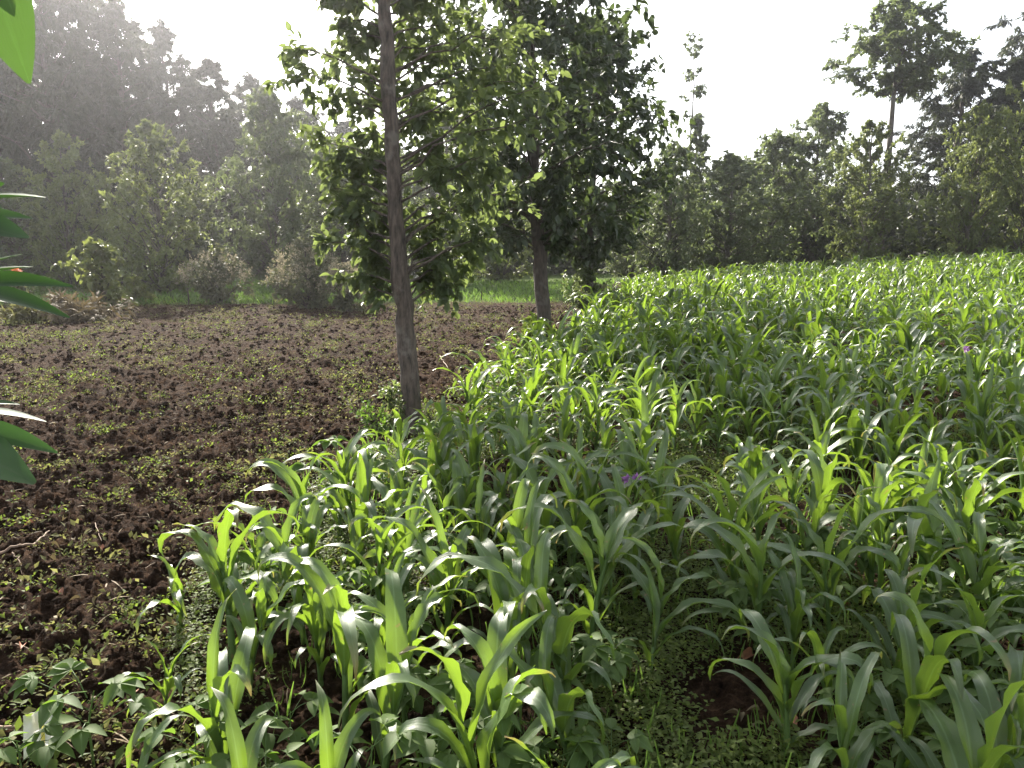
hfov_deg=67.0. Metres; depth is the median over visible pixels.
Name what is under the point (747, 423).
maize plant
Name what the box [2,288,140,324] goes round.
brush pile
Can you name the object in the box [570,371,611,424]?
maize plant
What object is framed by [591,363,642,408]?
maize plant
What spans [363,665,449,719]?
bean plant
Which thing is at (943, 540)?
bean plant
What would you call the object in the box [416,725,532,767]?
bean plant
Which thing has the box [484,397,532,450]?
maize plant
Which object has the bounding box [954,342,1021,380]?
maize plant
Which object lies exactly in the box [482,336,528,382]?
maize plant
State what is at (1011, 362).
maize plant
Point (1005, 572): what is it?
bean plant
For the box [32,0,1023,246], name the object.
sky
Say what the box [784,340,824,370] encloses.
maize plant
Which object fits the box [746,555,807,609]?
bean plant
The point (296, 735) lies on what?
bean plant
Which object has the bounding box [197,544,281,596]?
bean plant
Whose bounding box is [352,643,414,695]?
bean plant
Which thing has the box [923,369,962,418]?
maize plant
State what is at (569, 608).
bean plant
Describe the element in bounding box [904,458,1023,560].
maize plant
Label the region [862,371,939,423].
maize plant
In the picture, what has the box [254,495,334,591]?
maize plant
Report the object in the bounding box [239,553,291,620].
bean plant
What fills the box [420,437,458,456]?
bean plant
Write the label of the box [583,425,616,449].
bean plant
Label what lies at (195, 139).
forest tree
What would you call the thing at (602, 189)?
leafy tree
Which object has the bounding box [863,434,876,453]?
bean plant
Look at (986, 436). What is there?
maize plant
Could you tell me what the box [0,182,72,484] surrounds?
lance leaved sapling
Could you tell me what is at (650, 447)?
maize plant
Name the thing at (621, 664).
bean plant
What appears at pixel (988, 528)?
bean plant
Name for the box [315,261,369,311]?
flowering shrub
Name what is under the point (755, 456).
maize plant
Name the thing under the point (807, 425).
bean plant
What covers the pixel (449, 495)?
maize plant
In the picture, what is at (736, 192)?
leafy tree
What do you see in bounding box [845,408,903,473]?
maize plant
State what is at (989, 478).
bean plant
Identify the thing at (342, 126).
forest tree
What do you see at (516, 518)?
maize plant
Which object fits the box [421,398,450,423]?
grass tuft
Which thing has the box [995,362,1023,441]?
maize plant
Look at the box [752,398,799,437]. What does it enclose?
bean plant
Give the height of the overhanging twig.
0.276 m
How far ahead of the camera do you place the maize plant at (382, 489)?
3.94 m
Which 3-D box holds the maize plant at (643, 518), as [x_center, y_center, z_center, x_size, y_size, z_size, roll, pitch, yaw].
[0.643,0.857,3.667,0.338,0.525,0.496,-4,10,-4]
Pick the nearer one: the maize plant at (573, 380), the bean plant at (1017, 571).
the bean plant at (1017, 571)
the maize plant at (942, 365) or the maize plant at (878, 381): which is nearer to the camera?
the maize plant at (878, 381)
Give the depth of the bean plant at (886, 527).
4.36 m
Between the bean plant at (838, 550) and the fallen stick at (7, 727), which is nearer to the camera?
the fallen stick at (7, 727)
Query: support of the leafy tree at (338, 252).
on the ground at (148, 573)
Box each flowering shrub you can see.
[172,242,255,303]
[257,232,342,308]
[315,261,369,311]
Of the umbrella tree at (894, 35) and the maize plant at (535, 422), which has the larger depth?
the umbrella tree at (894, 35)
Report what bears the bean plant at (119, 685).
on the ground at (148, 573)
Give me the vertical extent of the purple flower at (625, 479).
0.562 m
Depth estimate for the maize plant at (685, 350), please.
8.79 m
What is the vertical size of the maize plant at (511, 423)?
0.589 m
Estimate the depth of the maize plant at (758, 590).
3.16 m
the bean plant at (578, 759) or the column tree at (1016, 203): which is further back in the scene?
the column tree at (1016, 203)
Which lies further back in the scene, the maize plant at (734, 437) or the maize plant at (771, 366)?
the maize plant at (771, 366)
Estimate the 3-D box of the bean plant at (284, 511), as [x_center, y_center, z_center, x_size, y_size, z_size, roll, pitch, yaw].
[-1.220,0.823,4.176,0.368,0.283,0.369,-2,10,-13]
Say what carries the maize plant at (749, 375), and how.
on the ground at (148, 573)
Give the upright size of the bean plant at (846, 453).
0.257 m
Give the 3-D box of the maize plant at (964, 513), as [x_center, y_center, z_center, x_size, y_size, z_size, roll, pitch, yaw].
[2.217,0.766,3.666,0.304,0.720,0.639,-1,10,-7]
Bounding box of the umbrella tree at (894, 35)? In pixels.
[820,0,982,253]
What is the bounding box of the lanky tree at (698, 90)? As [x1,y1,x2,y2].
[678,29,707,265]
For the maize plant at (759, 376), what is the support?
on the ground at (148, 573)
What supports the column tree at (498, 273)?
on the ground at (148, 573)
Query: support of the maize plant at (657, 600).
on the ground at (148, 573)
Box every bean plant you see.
[0,714,79,767]
[7,658,157,767]
[135,694,245,767]
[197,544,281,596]
[228,717,319,767]
[238,548,277,569]
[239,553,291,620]
[240,690,339,760]
[249,506,301,541]
[275,564,370,624]
[281,592,331,631]
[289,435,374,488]
[306,713,424,767]
[307,481,351,512]
[307,493,352,524]
[330,617,379,673]
[337,564,390,616]
[343,433,388,460]
[345,515,393,563]
[345,539,392,567]
[351,487,389,498]
[352,459,407,501]
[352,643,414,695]
[358,592,424,656]
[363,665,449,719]
[374,459,420,489]
[387,485,438,518]
[391,691,520,767]
[401,658,475,717]
[404,597,435,637]
[408,418,438,437]
[412,535,452,566]
[415,421,454,444]
[416,530,476,580]
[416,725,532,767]
[419,442,453,454]
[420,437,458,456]
[428,659,522,738]
[432,469,452,499]
[449,404,481,421]
[451,495,498,535]
[452,578,490,614]
[456,760,477,767]
[467,409,505,444]
[472,580,533,596]
[474,480,511,521]
[479,413,499,452]
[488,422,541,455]
[489,474,550,517]
[490,414,505,432]
[503,707,558,758]
[510,725,622,767]
[517,620,622,691]
[522,523,594,606]
[529,454,551,475]
[535,735,602,767]
[538,406,559,421]
[538,518,561,541]
[540,416,558,441]
[546,566,563,593]
[550,525,565,565]
[551,567,616,631]
[559,504,606,524]
[567,703,652,766]
[570,630,631,688]
[570,633,639,688]
[577,496,608,531]
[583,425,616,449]
[584,497,637,533]
[591,458,635,473]
[593,464,636,503]
[606,449,636,481]
[613,436,640,455]
[634,453,664,470]
[654,399,689,422]
[677,430,709,453]
[697,422,740,452]
[699,551,754,606]
[703,413,742,435]
[706,573,785,643]
[707,388,751,422]
[745,504,799,541]
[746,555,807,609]
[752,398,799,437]
[754,440,797,466]
[766,539,800,558]
[771,525,834,575]
[783,425,812,459]
[784,415,809,439]
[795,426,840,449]
[795,496,848,519]
[799,460,854,486]
[802,571,860,606]
[806,524,877,573]
[808,498,850,527]
[814,687,885,761]
[826,720,944,767]
[832,444,851,466]
[832,531,880,578]
[832,666,907,724]
[863,432,904,458]
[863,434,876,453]
[865,530,900,563]
[872,492,912,529]
[886,501,906,531]
[889,613,964,657]
[891,704,983,763]
[894,523,958,554]
[898,424,925,437]
[899,420,929,440]
[899,474,963,506]
[903,437,949,463]
[905,732,1012,767]
[907,581,963,632]
[912,413,938,443]
[916,578,1023,665]
[918,637,1007,701]
[935,659,1022,747]
[939,626,1007,665]
[942,498,1010,536]
[942,504,1017,555]
[943,439,991,464]
[946,424,969,441]
[950,585,1023,673]
[956,646,1008,681]
[958,408,1013,443]
[964,476,991,495]
[966,561,1023,616]
[969,521,1023,558]
[983,601,1020,622]
[984,404,1009,426]
[984,516,1023,567]
[986,426,1010,446]
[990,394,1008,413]
[995,570,1023,616]
[999,454,1016,479]
[1002,582,1023,623]
[1006,460,1018,470]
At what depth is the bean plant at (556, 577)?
3.52 m
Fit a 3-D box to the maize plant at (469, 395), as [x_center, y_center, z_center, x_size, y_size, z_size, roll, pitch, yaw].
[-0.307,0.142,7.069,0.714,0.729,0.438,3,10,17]
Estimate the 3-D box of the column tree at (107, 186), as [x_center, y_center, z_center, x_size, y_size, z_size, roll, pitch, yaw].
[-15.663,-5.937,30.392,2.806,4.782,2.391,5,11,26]
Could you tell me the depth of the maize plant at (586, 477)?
4.08 m
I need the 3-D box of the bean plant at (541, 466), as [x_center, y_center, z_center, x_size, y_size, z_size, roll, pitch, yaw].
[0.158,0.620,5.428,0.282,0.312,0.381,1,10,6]
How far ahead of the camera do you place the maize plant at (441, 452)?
5.16 m
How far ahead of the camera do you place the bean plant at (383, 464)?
4.80 m
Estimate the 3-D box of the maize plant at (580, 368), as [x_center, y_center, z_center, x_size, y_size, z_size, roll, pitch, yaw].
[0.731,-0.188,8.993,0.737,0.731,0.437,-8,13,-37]
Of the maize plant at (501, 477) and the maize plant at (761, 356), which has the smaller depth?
the maize plant at (501, 477)
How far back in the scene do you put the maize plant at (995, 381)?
7.36 m
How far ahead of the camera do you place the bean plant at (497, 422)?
6.83 m
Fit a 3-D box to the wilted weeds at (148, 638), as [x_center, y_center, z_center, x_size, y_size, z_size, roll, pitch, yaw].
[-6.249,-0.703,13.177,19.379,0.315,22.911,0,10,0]
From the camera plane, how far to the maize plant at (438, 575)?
3.19 m
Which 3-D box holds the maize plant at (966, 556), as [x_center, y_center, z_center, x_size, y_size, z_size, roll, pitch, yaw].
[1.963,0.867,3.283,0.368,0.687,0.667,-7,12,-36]
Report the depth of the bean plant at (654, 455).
5.44 m
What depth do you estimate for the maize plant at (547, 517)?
4.06 m
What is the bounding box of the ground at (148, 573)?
[0,249,1023,767]
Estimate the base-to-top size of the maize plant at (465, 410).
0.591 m
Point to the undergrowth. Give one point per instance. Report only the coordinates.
(927, 217)
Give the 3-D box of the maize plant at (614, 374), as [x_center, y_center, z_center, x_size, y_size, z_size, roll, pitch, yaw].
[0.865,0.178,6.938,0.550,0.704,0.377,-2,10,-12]
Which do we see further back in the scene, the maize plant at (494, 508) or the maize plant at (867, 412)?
the maize plant at (867, 412)
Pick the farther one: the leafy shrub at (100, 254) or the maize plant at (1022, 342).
the leafy shrub at (100, 254)
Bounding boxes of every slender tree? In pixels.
[262,0,571,434]
[397,0,695,336]
[480,13,694,314]
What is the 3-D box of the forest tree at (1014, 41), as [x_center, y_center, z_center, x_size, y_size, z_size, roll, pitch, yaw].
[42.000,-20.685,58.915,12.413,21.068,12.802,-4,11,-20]
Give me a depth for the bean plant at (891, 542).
4.15 m
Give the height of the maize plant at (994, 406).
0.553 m
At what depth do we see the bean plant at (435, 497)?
4.79 m
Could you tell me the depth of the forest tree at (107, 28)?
42.04 m
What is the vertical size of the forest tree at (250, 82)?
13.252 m
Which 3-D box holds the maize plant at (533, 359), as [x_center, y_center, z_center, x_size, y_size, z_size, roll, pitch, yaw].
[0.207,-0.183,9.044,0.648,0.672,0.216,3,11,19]
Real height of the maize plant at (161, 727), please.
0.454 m
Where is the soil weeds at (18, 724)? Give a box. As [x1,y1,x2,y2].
[0,300,571,767]
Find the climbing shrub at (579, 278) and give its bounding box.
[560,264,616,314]
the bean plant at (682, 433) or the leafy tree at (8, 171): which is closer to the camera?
the bean plant at (682, 433)
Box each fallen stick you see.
[0,530,49,554]
[0,725,22,728]
[12,552,21,573]
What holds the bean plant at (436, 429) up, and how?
on the ground at (148, 573)
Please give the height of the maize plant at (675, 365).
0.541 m
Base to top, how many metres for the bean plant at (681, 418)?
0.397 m
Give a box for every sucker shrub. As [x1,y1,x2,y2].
[372,374,405,431]
[508,313,557,345]
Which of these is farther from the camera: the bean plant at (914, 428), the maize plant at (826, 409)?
the bean plant at (914, 428)
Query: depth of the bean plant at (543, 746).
2.50 m
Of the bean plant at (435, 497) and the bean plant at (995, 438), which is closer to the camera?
the bean plant at (435, 497)
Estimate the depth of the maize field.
14.44 m
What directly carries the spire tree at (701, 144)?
on the ground at (148, 573)
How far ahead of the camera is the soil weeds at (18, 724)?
4.97 m
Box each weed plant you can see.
[349,397,402,434]
[453,364,468,392]
[571,275,607,294]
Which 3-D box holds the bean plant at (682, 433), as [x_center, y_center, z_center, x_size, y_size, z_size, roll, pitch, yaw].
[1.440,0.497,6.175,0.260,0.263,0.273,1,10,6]
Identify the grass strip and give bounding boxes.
[0,274,723,304]
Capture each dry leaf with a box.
[733,647,754,663]
[772,715,797,724]
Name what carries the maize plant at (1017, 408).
on the ground at (148, 573)
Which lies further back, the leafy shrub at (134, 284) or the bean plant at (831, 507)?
the leafy shrub at (134, 284)
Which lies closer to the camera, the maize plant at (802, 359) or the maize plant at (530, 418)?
the maize plant at (530, 418)
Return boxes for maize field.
[490,244,1023,383]
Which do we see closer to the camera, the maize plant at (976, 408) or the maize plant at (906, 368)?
the maize plant at (976, 408)
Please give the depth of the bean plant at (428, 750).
2.26 m
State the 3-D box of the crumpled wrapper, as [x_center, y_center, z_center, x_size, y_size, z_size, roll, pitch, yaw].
[-1.550,1.154,2.555,0.110,0.076,0.169,-5,20,-28]
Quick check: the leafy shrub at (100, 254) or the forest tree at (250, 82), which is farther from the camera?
the forest tree at (250, 82)
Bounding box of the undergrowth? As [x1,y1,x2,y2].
[5,184,1023,275]
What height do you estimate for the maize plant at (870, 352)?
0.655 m
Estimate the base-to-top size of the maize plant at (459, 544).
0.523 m
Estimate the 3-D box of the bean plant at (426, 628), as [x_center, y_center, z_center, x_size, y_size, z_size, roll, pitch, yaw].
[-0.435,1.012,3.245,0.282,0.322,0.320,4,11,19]
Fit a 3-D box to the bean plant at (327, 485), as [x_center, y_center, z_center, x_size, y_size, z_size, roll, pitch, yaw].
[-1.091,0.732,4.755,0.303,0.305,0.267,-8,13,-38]
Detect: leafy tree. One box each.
[0,155,78,289]
[202,84,324,290]
[271,135,407,276]
[377,105,508,281]
[596,189,677,279]
[599,181,667,267]
[624,137,727,282]
[652,177,718,263]
[676,149,789,275]
[709,163,766,251]
[718,128,844,269]
[741,101,882,264]
[746,166,844,201]
[822,170,925,247]
[884,189,939,255]
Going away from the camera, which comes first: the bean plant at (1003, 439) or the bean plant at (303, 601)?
the bean plant at (303, 601)
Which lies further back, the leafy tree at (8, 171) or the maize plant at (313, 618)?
the leafy tree at (8, 171)
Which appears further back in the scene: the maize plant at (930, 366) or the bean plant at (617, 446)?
the maize plant at (930, 366)
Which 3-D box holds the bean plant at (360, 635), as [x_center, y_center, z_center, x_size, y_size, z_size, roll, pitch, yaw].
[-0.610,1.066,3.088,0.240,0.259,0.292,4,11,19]
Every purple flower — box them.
[621,473,641,514]
[960,346,969,396]
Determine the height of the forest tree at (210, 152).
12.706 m
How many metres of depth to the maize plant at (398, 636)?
2.56 m
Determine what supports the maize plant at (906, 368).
on the ground at (148, 573)
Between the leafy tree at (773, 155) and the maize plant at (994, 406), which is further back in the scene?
the leafy tree at (773, 155)
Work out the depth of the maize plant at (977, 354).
9.03 m
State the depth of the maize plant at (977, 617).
2.82 m
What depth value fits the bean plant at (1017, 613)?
3.34 m
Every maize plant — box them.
[114,634,209,719]
[125,708,201,767]
[130,588,254,763]
[136,555,186,634]
[157,507,303,665]
[185,522,311,623]
[191,684,278,767]
[213,492,337,644]
[222,571,343,691]
[244,453,367,555]
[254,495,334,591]
[257,552,420,729]
[263,567,355,686]
[272,680,381,767]
[275,428,392,537]
[295,441,389,549]
[310,505,449,633]
[331,550,435,651]
[337,610,555,767]
[340,448,417,585]
[348,575,480,723]
[354,567,461,767]
[356,474,454,597]
[360,511,455,602]
[363,409,424,482]
[367,487,512,657]
[368,458,421,522]
[369,421,441,503]
[371,477,423,563]
[384,461,484,552]
[393,440,497,532]
[393,524,472,630]
[395,395,482,483]
[402,439,471,527]
[405,464,437,555]
[406,408,456,498]
[416,529,615,689]
[417,459,514,583]
[434,362,509,421]
[435,394,512,441]
[437,350,516,410]
[437,413,501,457]
[437,613,604,767]
[438,404,532,474]
[443,442,535,543]
[443,448,504,533]
[444,607,604,766]
[447,360,508,425]
[448,477,566,546]
[453,423,495,498]
[459,534,533,676]
[462,477,581,640]
[467,536,544,723]
[468,466,555,539]
[470,369,522,418]
[476,401,552,468]
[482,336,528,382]
[483,349,527,400]
[483,387,528,420]
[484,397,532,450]
[487,342,526,392]
[487,425,576,516]
[488,342,526,383]
[492,520,554,627]
[494,453,576,549]
[496,338,552,372]
[499,412,557,508]
[500,499,689,634]
[501,340,555,380]
[503,410,540,472]
[505,736,641,767]
[506,385,579,437]
[506,412,556,470]
[508,368,557,409]
[509,336,568,402]
[509,443,620,549]
[511,364,556,413]
[518,357,559,388]
[526,453,630,584]
[527,374,605,445]
[529,340,596,387]
[532,437,660,563]
[537,342,570,388]
[538,374,586,418]
[538,451,596,478]
[541,338,583,389]
[541,343,588,376]
[543,390,582,459]
[544,379,639,464]
[546,439,622,517]
[548,337,608,385]
[549,374,604,434]
[549,376,635,455]
[551,353,578,415]
[553,330,613,385]
[556,499,647,615]
[565,423,603,516]
[569,372,645,432]
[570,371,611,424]
[576,464,688,583]
[579,326,618,373]
[581,338,623,382]
[582,340,632,386]
[584,363,636,425]
[586,331,645,386]
[587,429,682,526]
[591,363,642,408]
[591,388,677,445]
[591,426,704,546]
[592,356,669,433]
[593,375,680,446]
[593,416,640,489]
[594,537,749,680]
[603,377,650,415]
[609,418,679,492]
[619,335,660,384]
[619,357,670,437]
[620,331,670,379]
[620,504,691,618]
[621,341,670,386]
[622,351,683,396]
[625,386,655,482]
[631,371,684,426]
[645,468,699,576]
[646,474,795,624]
[648,372,680,414]
[649,341,711,392]
[654,373,705,459]
[656,346,697,380]
[661,462,789,585]
[663,357,688,398]
[668,374,732,454]
[675,509,851,650]
[678,342,719,387]
[679,354,714,404]
[679,372,705,419]
[684,395,745,461]
[694,352,730,392]
[696,357,734,431]
[701,340,735,382]
[702,333,772,412]
[703,486,770,536]
[706,359,718,410]
[706,379,766,429]
[708,608,873,751]
[709,362,778,411]
[711,340,738,383]
[711,346,742,367]
[712,399,794,443]
[715,465,800,561]
[718,436,753,505]
[719,431,773,495]
[723,450,859,543]
[725,487,949,652]
[726,445,794,512]
[731,385,817,449]
[735,354,790,380]
[739,340,764,374]
[739,382,781,435]
[740,333,790,370]
[741,364,772,401]
[742,350,819,427]
[746,532,845,671]
[748,328,776,369]
[752,383,795,442]
[753,367,796,413]
[753,626,887,721]
[759,340,804,377]
[761,489,857,578]
[765,351,809,391]
[776,371,793,415]
[776,402,876,470]
[778,415,870,498]
[780,386,882,444]
[781,352,827,390]
[781,363,819,409]
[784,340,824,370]
[789,349,819,381]
[790,380,864,450]
[791,383,824,447]
[792,432,855,567]
[793,380,861,421]
[798,358,853,438]
[800,651,902,767]
[801,376,866,452]
[803,353,853,410]
[804,358,828,403]
[808,353,870,397]
[811,329,879,378]
[812,355,828,374]
[815,468,907,562]
[820,353,864,416]
[820,494,942,614]
[828,344,893,390]
[830,453,928,529]
[834,547,982,704]
[839,341,884,386]
[839,347,883,366]
[840,399,872,468]
[840,413,924,468]
[842,463,957,588]
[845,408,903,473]
[846,389,890,425]
[849,350,940,428]
[850,438,942,505]
[854,412,953,481]
[856,363,910,409]
[858,355,898,394]
[862,344,896,391]
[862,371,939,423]
[865,673,1023,767]
[867,533,941,638]
[867,591,1011,767]
[876,461,911,556]
[879,358,902,384]
[881,457,964,626]
[884,393,905,460]
[884,420,951,474]
[886,358,936,423]
[887,351,939,406]
[890,329,933,396]
[890,433,988,506]
[890,496,1023,663]
[892,425,957,515]
[894,350,959,386]
[899,398,928,455]
[899,472,967,583]
[901,379,948,438]
[902,349,933,380]
[903,567,1023,675]
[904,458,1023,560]
[907,406,967,466]
[908,402,972,460]
[911,478,1023,597]
[912,441,1003,488]
[916,523,1023,618]
[917,350,965,392]
[919,462,1011,523]
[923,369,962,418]
[933,363,1023,461]
[934,358,965,399]
[936,332,988,380]
[944,342,1016,407]
[944,352,976,421]
[946,455,1019,524]
[947,404,1023,466]
[947,418,1023,555]
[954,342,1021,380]
[955,383,992,448]
[956,360,1006,416]
[961,337,1020,374]
[962,421,1023,499]
[962,435,1014,494]
[963,670,1023,767]
[964,643,1023,755]
[965,345,1011,391]
[967,393,1014,448]
[982,359,1023,403]
[986,391,1023,445]
[990,400,1023,451]
[991,331,1023,352]
[992,374,1023,430]
[992,415,1023,467]
[992,551,1023,595]
[993,405,1020,429]
[994,375,1020,432]
[995,344,1015,373]
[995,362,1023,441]
[998,342,1023,367]
[1000,543,1023,562]
[1007,427,1023,497]
[1013,633,1023,647]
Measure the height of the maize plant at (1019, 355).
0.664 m
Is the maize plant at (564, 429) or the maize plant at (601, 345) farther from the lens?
the maize plant at (601, 345)
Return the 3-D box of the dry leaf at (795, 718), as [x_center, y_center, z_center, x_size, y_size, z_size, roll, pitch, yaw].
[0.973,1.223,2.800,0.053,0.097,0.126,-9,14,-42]
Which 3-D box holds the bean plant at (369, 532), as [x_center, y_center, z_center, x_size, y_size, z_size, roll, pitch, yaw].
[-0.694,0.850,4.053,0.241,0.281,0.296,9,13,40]
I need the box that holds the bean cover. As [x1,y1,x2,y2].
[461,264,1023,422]
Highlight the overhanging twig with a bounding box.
[0,0,34,83]
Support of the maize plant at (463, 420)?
on the ground at (148, 573)
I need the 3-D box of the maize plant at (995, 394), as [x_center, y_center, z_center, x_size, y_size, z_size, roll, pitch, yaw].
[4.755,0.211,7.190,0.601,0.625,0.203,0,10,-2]
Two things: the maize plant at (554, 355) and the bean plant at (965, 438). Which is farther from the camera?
the maize plant at (554, 355)
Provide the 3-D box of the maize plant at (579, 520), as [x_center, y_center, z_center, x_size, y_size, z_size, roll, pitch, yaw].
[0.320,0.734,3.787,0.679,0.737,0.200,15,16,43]
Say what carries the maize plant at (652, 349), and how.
on the ground at (148, 573)
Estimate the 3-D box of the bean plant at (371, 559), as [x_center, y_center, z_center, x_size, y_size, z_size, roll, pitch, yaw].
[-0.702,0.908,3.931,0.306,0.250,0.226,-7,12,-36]
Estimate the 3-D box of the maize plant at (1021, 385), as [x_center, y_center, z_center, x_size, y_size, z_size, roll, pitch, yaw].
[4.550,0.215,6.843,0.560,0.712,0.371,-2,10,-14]
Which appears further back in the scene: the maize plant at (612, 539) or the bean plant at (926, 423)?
the bean plant at (926, 423)
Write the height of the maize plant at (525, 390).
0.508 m
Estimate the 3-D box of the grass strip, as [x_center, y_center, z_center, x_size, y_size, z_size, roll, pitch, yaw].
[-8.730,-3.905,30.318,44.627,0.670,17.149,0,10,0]
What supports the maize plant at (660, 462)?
on the ground at (148, 573)
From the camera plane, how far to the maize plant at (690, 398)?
6.34 m
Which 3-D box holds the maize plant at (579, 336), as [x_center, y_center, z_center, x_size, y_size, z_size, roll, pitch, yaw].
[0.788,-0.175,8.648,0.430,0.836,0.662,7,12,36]
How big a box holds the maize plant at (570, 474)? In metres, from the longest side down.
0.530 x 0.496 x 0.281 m
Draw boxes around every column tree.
[12,129,117,291]
[74,171,153,288]
[91,118,225,295]
[465,156,547,281]
[818,118,925,265]
[920,99,1020,260]
[973,79,1023,256]
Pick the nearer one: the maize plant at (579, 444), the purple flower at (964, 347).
the maize plant at (579, 444)
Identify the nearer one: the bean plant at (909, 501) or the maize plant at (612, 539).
the maize plant at (612, 539)
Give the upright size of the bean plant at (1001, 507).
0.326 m
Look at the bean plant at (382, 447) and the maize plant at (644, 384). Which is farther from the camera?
the maize plant at (644, 384)
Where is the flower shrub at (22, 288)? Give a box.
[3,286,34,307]
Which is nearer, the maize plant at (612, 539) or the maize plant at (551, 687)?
the maize plant at (551, 687)
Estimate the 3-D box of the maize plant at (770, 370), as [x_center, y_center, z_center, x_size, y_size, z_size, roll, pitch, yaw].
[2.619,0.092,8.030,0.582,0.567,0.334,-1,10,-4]
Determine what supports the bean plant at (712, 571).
on the ground at (148, 573)
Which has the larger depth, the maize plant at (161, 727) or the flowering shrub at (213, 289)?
the flowering shrub at (213, 289)
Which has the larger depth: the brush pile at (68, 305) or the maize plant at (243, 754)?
the brush pile at (68, 305)
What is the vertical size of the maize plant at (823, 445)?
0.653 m
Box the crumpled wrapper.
[23,711,52,759]
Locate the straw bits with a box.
[0,312,482,766]
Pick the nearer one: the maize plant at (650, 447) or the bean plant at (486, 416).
the maize plant at (650, 447)
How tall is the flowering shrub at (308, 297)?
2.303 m
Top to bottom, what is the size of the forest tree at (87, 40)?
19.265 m
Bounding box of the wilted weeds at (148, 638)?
[0,298,568,767]
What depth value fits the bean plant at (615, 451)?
5.40 m
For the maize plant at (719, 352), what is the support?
on the ground at (148, 573)
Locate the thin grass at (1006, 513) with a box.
[252,399,1023,767]
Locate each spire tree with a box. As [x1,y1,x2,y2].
[183,179,233,283]
[666,113,720,271]
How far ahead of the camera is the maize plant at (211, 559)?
3.13 m
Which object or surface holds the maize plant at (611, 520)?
on the ground at (148, 573)
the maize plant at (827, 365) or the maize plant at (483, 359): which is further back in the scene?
the maize plant at (827, 365)
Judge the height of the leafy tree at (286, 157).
8.167 m
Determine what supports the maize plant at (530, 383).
on the ground at (148, 573)
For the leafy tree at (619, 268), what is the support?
on the ground at (148, 573)
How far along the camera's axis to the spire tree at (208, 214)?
32.18 m
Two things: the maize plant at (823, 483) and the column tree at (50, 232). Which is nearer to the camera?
the maize plant at (823, 483)
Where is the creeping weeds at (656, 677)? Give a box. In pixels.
[152,359,1023,767]
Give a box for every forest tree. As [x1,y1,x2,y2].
[0,0,144,278]
[0,2,63,274]
[0,59,27,192]
[3,74,44,184]
[18,0,171,239]
[32,0,214,276]
[87,17,230,270]
[143,110,263,205]
[158,56,264,269]
[199,70,279,273]
[239,94,329,269]
[288,119,369,251]
[348,136,439,271]
[508,181,549,272]
[863,46,1020,256]
[916,55,1023,253]
[979,7,1023,175]
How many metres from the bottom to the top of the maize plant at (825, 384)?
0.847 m
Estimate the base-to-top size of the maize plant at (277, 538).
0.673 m
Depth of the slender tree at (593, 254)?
18.62 m
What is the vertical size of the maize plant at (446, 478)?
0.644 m
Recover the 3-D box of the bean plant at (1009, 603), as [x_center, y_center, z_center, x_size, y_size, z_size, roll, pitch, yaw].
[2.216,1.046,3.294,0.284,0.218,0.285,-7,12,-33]
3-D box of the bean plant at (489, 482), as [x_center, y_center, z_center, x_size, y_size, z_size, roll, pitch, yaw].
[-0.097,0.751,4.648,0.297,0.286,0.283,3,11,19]
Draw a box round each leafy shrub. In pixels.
[50,235,138,308]
[117,274,156,304]
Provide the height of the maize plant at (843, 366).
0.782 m
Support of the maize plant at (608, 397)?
on the ground at (148, 573)
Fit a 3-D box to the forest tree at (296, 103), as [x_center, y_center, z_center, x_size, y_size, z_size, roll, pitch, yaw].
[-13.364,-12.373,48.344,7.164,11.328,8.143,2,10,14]
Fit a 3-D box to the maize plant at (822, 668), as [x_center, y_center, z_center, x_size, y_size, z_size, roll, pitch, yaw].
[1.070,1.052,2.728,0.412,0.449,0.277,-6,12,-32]
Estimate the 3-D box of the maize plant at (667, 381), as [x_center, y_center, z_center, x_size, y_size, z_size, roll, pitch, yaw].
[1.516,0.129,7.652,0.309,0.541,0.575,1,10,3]
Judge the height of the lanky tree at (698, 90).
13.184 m
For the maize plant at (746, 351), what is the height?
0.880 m
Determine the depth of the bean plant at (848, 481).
5.09 m
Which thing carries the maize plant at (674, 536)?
on the ground at (148, 573)
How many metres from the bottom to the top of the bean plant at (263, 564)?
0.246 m
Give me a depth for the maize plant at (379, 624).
2.94 m
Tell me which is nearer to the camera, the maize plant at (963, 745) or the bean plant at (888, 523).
the maize plant at (963, 745)
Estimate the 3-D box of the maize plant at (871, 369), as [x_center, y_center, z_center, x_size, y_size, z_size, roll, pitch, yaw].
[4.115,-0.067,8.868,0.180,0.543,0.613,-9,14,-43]
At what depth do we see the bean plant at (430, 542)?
3.74 m
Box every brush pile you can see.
[0,292,59,324]
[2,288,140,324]
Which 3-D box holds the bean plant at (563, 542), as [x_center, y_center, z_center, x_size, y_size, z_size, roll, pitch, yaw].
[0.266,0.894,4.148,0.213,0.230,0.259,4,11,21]
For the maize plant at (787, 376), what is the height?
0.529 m
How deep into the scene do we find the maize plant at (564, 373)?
7.49 m
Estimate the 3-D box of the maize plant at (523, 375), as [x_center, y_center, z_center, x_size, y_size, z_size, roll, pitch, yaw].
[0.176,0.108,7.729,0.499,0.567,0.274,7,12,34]
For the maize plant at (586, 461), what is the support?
on the ground at (148, 573)
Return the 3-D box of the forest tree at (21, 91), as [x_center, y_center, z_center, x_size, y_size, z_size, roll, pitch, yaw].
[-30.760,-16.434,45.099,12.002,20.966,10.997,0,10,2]

